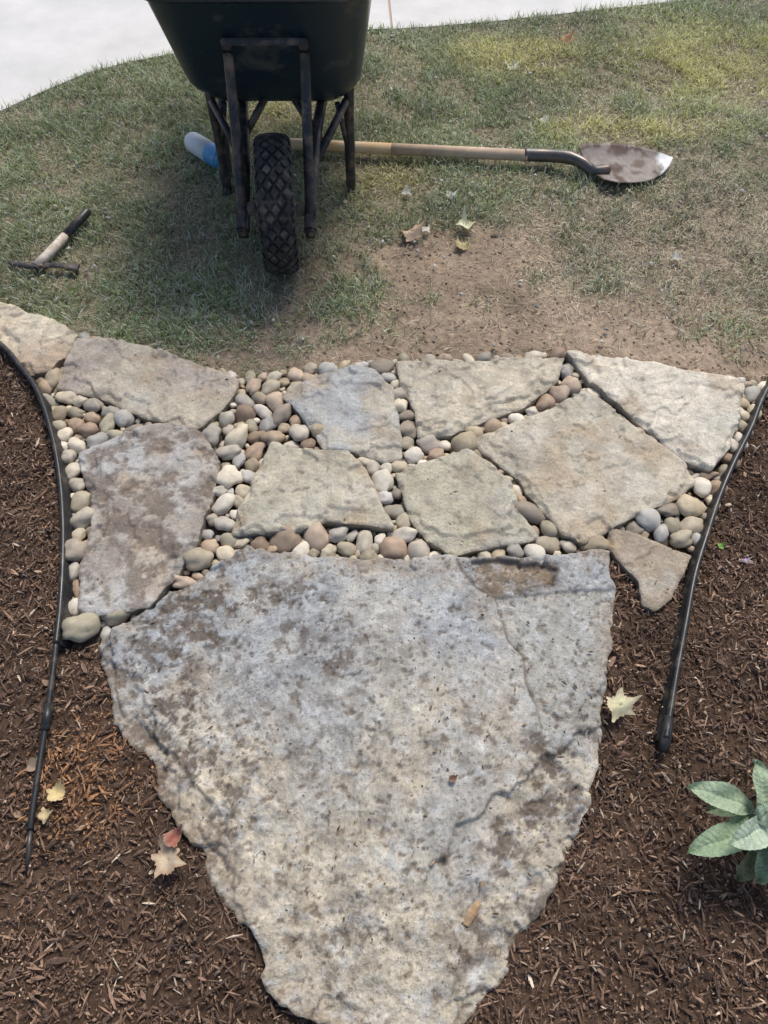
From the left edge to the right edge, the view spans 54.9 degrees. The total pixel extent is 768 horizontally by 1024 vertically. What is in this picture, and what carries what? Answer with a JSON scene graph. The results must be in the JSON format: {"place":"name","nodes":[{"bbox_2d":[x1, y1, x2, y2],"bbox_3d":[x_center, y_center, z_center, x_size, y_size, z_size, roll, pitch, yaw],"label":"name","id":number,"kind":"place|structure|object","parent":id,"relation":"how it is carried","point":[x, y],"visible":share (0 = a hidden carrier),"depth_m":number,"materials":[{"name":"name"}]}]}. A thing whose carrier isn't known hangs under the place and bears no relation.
{"place":"outdoors","nodes":[
{"label":"outdoors","id":0,"kind":"place"},
{"bbox_2d":[0,0,683,111],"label":"concrete driveway","id":1,"kind":"structure","parent":0,"point":[42,42],"depth_m":2.98,"materials":[{"name":"beige concrete"}]},
{"bbox_2d":[0,0,767,1023],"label":"ground","id":2,"kind":"structure","parent":0,"point":[458,346],"depth_m":2.03,"materials":[{"name":"brown soil"}]},
{"bbox_2d":[0,341,74,874],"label":"landscape edging","id":3,"kind":"object","parent":2,"relation":"on","point":[65,584],"visible":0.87,"depth_m":1.63,"materials":[{"name":"black plastic"}]},
{"bbox_2d":[37,807,52,823],"bbox_3d":[-0.632,0.566,1.378,0.031,0.023,0.027,14,59,9],"label":"fallen leaf","id":4,"kind":"object","parent":2,"relation":"on","point":[43,814],"visible":1,"depth_m":1.39,"materials":[{"name":"beige plant"}]},
{"bbox_2d":[8,208,91,272],"bbox_3d":[-1.013,-0.823,2.243,0.221,0.046,0.270,0,58,0],"label":"hand mattock","id":5,"kind":"object","parent":2,"relation":"on","point":[41,261],"visible":1,"depth_m":2.21,"materials":[{"name":"paint"}]},
{"bbox_2d":[46,778,64,801],"bbox_3d":[-0.622,0.528,1.397,0.036,0.027,0.035,-17,60,-11],"label":"fallen leaf","id":6,"kind":"object","parent":2,"relation":"on","point":[56,792],"visible":1,"depth_m":1.41,"materials":[{"name":"beige plant"}]},
{"bbox_2d":[151,835,185,878],"bbox_3d":[-0.395,0.618,1.327,0.057,0.025,0.067,-29,62,-17],"label":"fallen leaf","id":7,"kind":"object","parent":2,"relation":"on","point":[167,860],"visible":1,"depth_m":1.33,"materials":[{"name":"beige plant"}]},
{"bbox_2d":[146,0,371,274],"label":"wheelbarrow","id":8,"kind":"object","parent":2,"relation":"on","point":[238,55],"visible":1,"depth_m":1.95,"materials":[{"name":"metal"}]},
{"bbox_2d":[0,302,745,1023],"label":"flagstone path","id":9,"kind":"structure","parent":2,"relation":"on","point":[164,468],"depth_m":1.56,"materials":[{"name":"stone"}]},
{"bbox_2d":[80,354,682,1007],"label":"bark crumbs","id":10,"kind":"object","parent":9,"relation":"on","point":[412,762],"visible":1,"depth_m":1.43,"materials":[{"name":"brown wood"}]},
{"bbox_2d":[449,775,457,782],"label":"fallen leaf","id":11,"kind":"object","parent":9,"relation":"on","point":[452,778],"visible":1,"depth_m":1.40,"materials":[{"name":"brown plant"}]},
{"bbox_2d":[464,900,479,926],"bbox_3d":[0.153,0.700,1.293,0.016,0.008,0.045,24,61,14],"label":"wood chip","id":12,"kind":"object","parent":9,"relation":"on","point":[472,910],"visible":1,"depth_m":1.29,"materials":[{"name":"beige wood"}]},
{"bbox_2d":[0,302,767,1023],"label":"bark mulch","id":13,"kind":"object","parent":2,"relation":"on","point":[744,888],"visible":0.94,"depth_m":1.37,"materials":[{"name":"brown wood"}]},
{"bbox_2d":[26,758,36,771],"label":"fallen leaf","id":14,"kind":"object","parent":13,"relation":"on","point":[31,764],"visible":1,"depth_m":1.43,"materials":[{"name":"beige plant"}]},
{"bbox_2d":[163,824,181,847],"bbox_3d":[-0.384,0.588,1.339,0.036,0.028,0.040,0,58,0],"label":"fallen leaf","id":15,"kind":"object","parent":13,"relation":"on","point":[172,837],"visible":1,"depth_m":1.34,"materials":[{"name":"pink plant"}]},
{"bbox_2d":[0,28,767,376],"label":"soil clods","id":16,"kind":"object","parent":2,"relation":"on","point":[494,234],"visible":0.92,"depth_m":2.19,"materials":[{"name":"brown soil"}]},
{"bbox_2d":[35,333,767,642],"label":"river pebbles","id":17,"kind":"object","parent":2,"relation":"on","point":[315,539],"visible":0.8,"depth_m":1.80,"materials":[{"name":"beige stone"}]},
{"bbox_2d":[401,184,410,194],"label":"fallen leaf","id":18,"kind":"object","parent":2,"relation":"on","point":[405,191],"visible":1,"depth_m":2.39,"materials":[{"name":"white plant"}]},
{"bbox_2d":[401,218,426,241],"bbox_3d":[0.092,-0.872,2.264,0.081,0.056,0.063,-14,59,-8],"label":"fallen leaf","id":19,"kind":"object","parent":2,"relation":"on","point":[413,233],"visible":1,"depth_m":2.27,"materials":[{"name":"beige plant"}]},
{"bbox_2d":[422,223,429,232],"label":"fallen leaf","id":20,"kind":"object","parent":2,"relation":"on","point":[426,229],"visible":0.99,"depth_m":2.28,"materials":[{"name":"white plant"}]},
{"bbox_2d":[455,236,471,249],"bbox_3d":[0.235,-0.820,2.245,0.049,0.028,0.045,40,66,22],"label":"fallen leaf","id":21,"kind":"object","parent":2,"relation":"on","point":[463,246],"visible":1,"depth_m":2.25,"materials":[{"name":"yellow plant"}]},
{"bbox_2d":[457,205,475,228],"bbox_3d":[0.257,-0.901,2.279,0.057,0.046,0.068,26,61,15],"label":"fallen leaf","id":22,"kind":"object","parent":2,"relation":"on","point":[468,224],"visible":1,"depth_m":2.29,"materials":[{"name":"yellow plant"}]},
{"bbox_2d":[606,687,641,722],"bbox_3d":[0.477,0.378,1.472,0.072,0.034,0.058,-15,59,-9],"label":"fallen leaf","id":23,"kind":"object","parent":2,"relation":"on","point":[619,704],"visible":1,"depth_m":1.47,"materials":[{"name":"beige plant"}]},
{"bbox_2d":[671,250,681,259],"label":"fallen leaf","id":24,"kind":"object","parent":2,"relation":"on","point":[676,255],"visible":1,"depth_m":2.22,"materials":[{"name":"white plant"}]},
{"bbox_2d":[653,379,767,753],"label":"landscape edging","id":25,"kind":"object","parent":2,"relation":"on","point":[664,726],"visible":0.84,"depth_m":1.61,"materials":[{"name":"black plastic"}]},
{"bbox_2d":[717,542,726,548],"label":"fallen leaf","id":26,"kind":"object","parent":2,"relation":"on","point":[721,545],"visible":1,"depth_m":1.69,"materials":[{"name":"green plant"}]},
{"bbox_2d":[684,759,767,884],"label":"sage plant","id":27,"kind":"object","parent":2,"relation":"on","point":[744,828],"visible":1,"depth_m":1.27,"materials":[{"name":"green plant"}]},
{"bbox_2d":[0,0,767,381],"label":"lawn grass","id":28,"kind":"structure","parent":0,"point":[102,104],"depth_m":2.45,"materials":[{"name":"green plant"}]},
{"bbox_2d":[184,132,231,169],"bbox_3d":[-0.586,-1.201,2.465,0.201,0.069,0.069,39,66,21],"label":"plastic bottle","id":29,"kind":"object","parent":28,"relation":"on","point":[201,147],"visible":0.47,"depth_m":2.44,"materials":[{"name":"white plastic"}]},
{"bbox_2d":[446,187,459,197],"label":"fallen leaf","id":30,"kind":"object","parent":28,"relation":"on","point":[449,195],"visible":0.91,"depth_m":2.38,"materials":[{"name":"white plant"}]},
{"bbox_2d":[290,138,672,182],"bbox_3d":[0.289,-1.164,2.440,1.346,0.066,0.205,2,58,1],"label":"shovel","id":31,"kind":"object","parent":28,"relation":"on","point":[619,163],"visible":0.96,"depth_m":2.45,"materials":[{"name":"brown wood"}]},
{"bbox_2d":[505,59,520,69],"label":"fallen leaf","id":32,"kind":"object","parent":28,"relation":"on","point":[514,63],"visible":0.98,"depth_m":2.79,"materials":[{"name":"beige plant"}]},
{"bbox_2d":[559,31,574,43],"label":"fallen leaf","id":33,"kind":"object","parent":28,"relation":"on","point":[568,37],"visible":0.99,"depth_m":2.89,"materials":[{"name":"orange plant"}]}
]}

